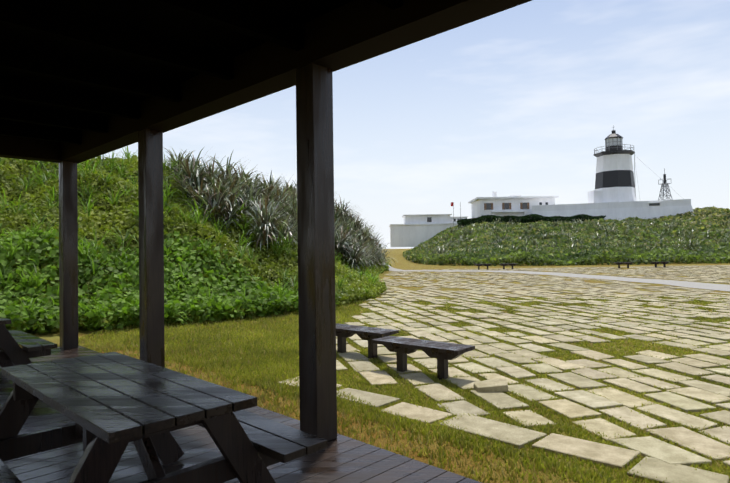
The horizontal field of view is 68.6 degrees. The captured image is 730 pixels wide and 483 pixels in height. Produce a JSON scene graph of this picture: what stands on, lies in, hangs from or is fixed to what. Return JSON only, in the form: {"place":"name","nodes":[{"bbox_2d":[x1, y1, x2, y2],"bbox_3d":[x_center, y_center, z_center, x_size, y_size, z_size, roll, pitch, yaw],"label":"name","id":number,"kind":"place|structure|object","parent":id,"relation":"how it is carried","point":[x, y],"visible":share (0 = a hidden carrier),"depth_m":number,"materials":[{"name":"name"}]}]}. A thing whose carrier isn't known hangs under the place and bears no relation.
{"place":"outdoors","nodes":[
{"label":"outdoors","id":0,"kind":"place"},
{"bbox_2d":[0,345,481,482],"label":"deck planks","id":1,"kind":"object","parent":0,"point":[342,459],"visible":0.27,"depth_m":3.59,"materials":[{"name":"brown wood"}]},
{"bbox_2d":[0,161,729,482],"bbox_3d":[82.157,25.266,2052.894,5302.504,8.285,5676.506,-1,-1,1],"label":"ground","id":2,"kind":"structure","parent":0,"point":[401,262],"depth_m":9.40,"materials":[{"name":"green plant"}]},
{"bbox_2d":[0,227,338,333],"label":"broad leaves","id":3,"kind":"object","parent":2,"relation":"on","point":[104,295],"visible":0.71,"depth_m":12.43,"materials":[{"name":"green plant"}]},
{"bbox_2d":[0,154,389,331],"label":"fine leaves","id":4,"kind":"object","parent":2,"relation":"on","point":[347,259],"visible":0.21,"depth_m":15.85,"materials":[{"name":"green plant"}]},
{"bbox_2d":[0,155,391,333],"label":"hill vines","id":5,"kind":"object","parent":2,"relation":"on","point":[121,219],"visible":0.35,"depth_m":15.73,"materials":[{"name":"green plant"}]},
{"bbox_2d":[0,146,391,322],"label":"hill grass tufts","id":6,"kind":"object","parent":2,"relation":"on","point":[167,193],"visible":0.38,"depth_m":15.20,"materials":[{"name":"green plant"}]},
{"bbox_2d":[163,147,395,270],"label":"screw pines","id":7,"kind":"object","parent":2,"relation":"on","point":[201,182],"visible":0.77,"depth_m":21.12,"materials":[{"name":"green plant"}]},
{"bbox_2d":[219,221,381,311],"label":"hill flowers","id":8,"kind":"object","parent":2,"relation":"on","point":[268,255],"visible":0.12,"depth_m":16.27,"materials":[{"name":"white plant"}]},
{"bbox_2d":[336,323,398,358],"bbox_3d":[-0.126,1.541,8.081,1.300,0.470,0.404,-1,-1,40],"label":"bench","id":9,"kind":"object","parent":2,"relation":"on","point":[345,331],"visible":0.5,"depth_m":7.90,"materials":[{"name":"brown wood"}]},
{"bbox_2d":[57,294,729,482],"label":"grass tufts","id":10,"kind":"object","parent":2,"relation":"on","point":[267,334],"visible":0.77,"depth_m":6.78,"materials":[{"name":"green plant"}]},
{"bbox_2d":[371,336,474,379],"bbox_3d":[0.711,1.511,6.750,1.300,0.470,0.404,-1,-1,40],"label":"bench","id":11,"kind":"object","parent":2,"relation":"on","point":[443,353],"visible":0.92,"depth_m":6.62,"materials":[{"name":"brown wood"}]},
{"bbox_2d":[389,202,467,246],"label":"white building","id":12,"kind":"structure","parent":2,"relation":"on","point":[414,230],"depth_m":134.77,"materials":[{"name":"white paint"}]},
{"bbox_2d":[474,264,492,269],"bbox_3d":[8.456,1.839,38.316,1.300,0.470,0.404,-1,-1,4],"label":"bench","id":13,"kind":"object","parent":2,"relation":"on","point":[479,265],"visible":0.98,"depth_m":38.23,"materials":[{"name":"brown wood"}]},
{"bbox_2d":[278,265,729,482],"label":"paving slabs","id":14,"kind":"structure","parent":2,"relation":"on","point":[667,460],"depth_m":7.15,"materials":[{"name":"stone"}]},
{"bbox_2d":[500,263,517,268],"bbox_3d":[10.258,1.817,38.372,1.300,0.470,0.404,-1,-1,-1],"label":"bench","id":15,"kind":"object","parent":2,"relation":"on","point":[510,264],"visible":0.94,"depth_m":38.32,"materials":[{"name":"brown wood"}]},
{"bbox_2d":[468,192,558,217],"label":"keepers house","id":16,"kind":"structure","parent":2,"relation":"on","point":[511,205],"depth_m":125.24,"materials":[{"name":"white paint"}]},
{"bbox_2d":[457,214,605,227],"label":"hedge","id":17,"kind":"object","parent":2,"relation":"on","point":[506,219],"visible":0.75,"depth_m":101.90,"materials":[{"name":"green plant"}]},
{"bbox_2d":[382,262,729,290],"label":"path strip","id":18,"kind":"object","parent":2,"relation":"on","point":[720,287],"visible":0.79,"depth_m":25.92,"materials":[{"name":"concrete"}]},
{"bbox_2d":[403,206,729,265],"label":"lighthouse hill shrubs","id":19,"kind":"object","parent":2,"relation":"on","point":[707,252],"visible":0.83,"depth_m":62.01,"materials":[{"name":"green plant"}]},
{"bbox_2d":[420,213,729,254],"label":"shrubs","id":20,"kind":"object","parent":2,"relation":"on","point":[554,223],"depth_m":70.81,"materials":[{"name":"green plant"}]},
{"bbox_2d":[531,199,694,219],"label":"perimeter wall","id":21,"kind":"structure","parent":2,"relation":"on","point":[624,210],"depth_m":109.05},
{"bbox_2d":[649,203,659,205],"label":"wall vent","id":22,"kind":"object","parent":21,"relation":"on","point":[654,204],"visible":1,"depth_m":106.86,"materials":[{"name":"grey metal"}]},
{"bbox_2d":[634,151,679,197],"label":"guy wires","id":23,"kind":"object","parent":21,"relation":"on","point":[636,171],"visible":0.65,"depth_m":113.27,"materials":[{"name":"grey metal"}]},
{"bbox_2d":[613,262,633,267],"bbox_3d":[18.245,1.700,37.776,1.300,0.470,0.404,-1,-1,3],"label":"bench","id":24,"kind":"object","parent":2,"relation":"on","point":[620,263],"visible":0.94,"depth_m":37.71,"materials":[{"name":"brown wood"}]},
{"bbox_2d":[650,262,668,267],"bbox_3d":[20.742,1.658,37.614,1.300,0.470,0.404,-1,-1,-2],"label":"bench","id":25,"kind":"object","parent":2,"relation":"on","point":[663,263],"visible":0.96,"depth_m":37.56,"materials":[{"name":"brown wood"}]},
{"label":"deck","id":26,"kind":"structure","parent":2,"relation":"on","visible":0},
{"bbox_2d":[0,316,56,367],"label":"picnic table","id":27,"kind":"object","parent":26,"relation":"on","point":[18,347],"visible":0.9,"depth_m":5.60,"materials":[{"name":"brown wood"}]},
{"bbox_2d":[0,352,326,482],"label":"picnic table","id":28,"kind":"object","parent":26,"relation":"on","point":[111,405],"visible":0.98,"depth_m":2.57,"materials":[{"name":"brown wood"}]},
{"bbox_2d":[59,63,336,440],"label":"posts","id":29,"kind":"object","parent":26,"relation":"on","point":[316,257],"visible":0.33,"depth_m":4.00,"materials":[{"name":"brown wood"}]},
{"bbox_2d":[0,0,531,163],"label":"pavilion beams","id":30,"kind":"structure","parent":29,"relation":"on","point":[353,32],"depth_m":4.17,"materials":[{"name":"black wood"}]},
{"bbox_2d":[0,0,402,144],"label":"pavilion roof","id":31,"kind":"structure","parent":30,"relation":"on","point":[70,70],"depth_m":4.25,"materials":[{"name":"black wood"}]},
{"bbox_2d":[90,0,729,248],"label":"sky","id":32,"kind":"structure","parent":0,"point":[520,99],"materials":[{"name":"blue"}]},
{"bbox_2d":[588,125,636,202],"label":"lighthouse","id":33,"kind":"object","parent":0,"point":[614,180],"depth_m":112.19,"materials":[{"name":"white paint"}]},
{"bbox_2d":[658,168,672,199],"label":"lattice tower","id":34,"kind":"structure","parent":0,"point":[665,183],"depth_m":108.97,"materials":[{"name":"grey metal"}]}
]}

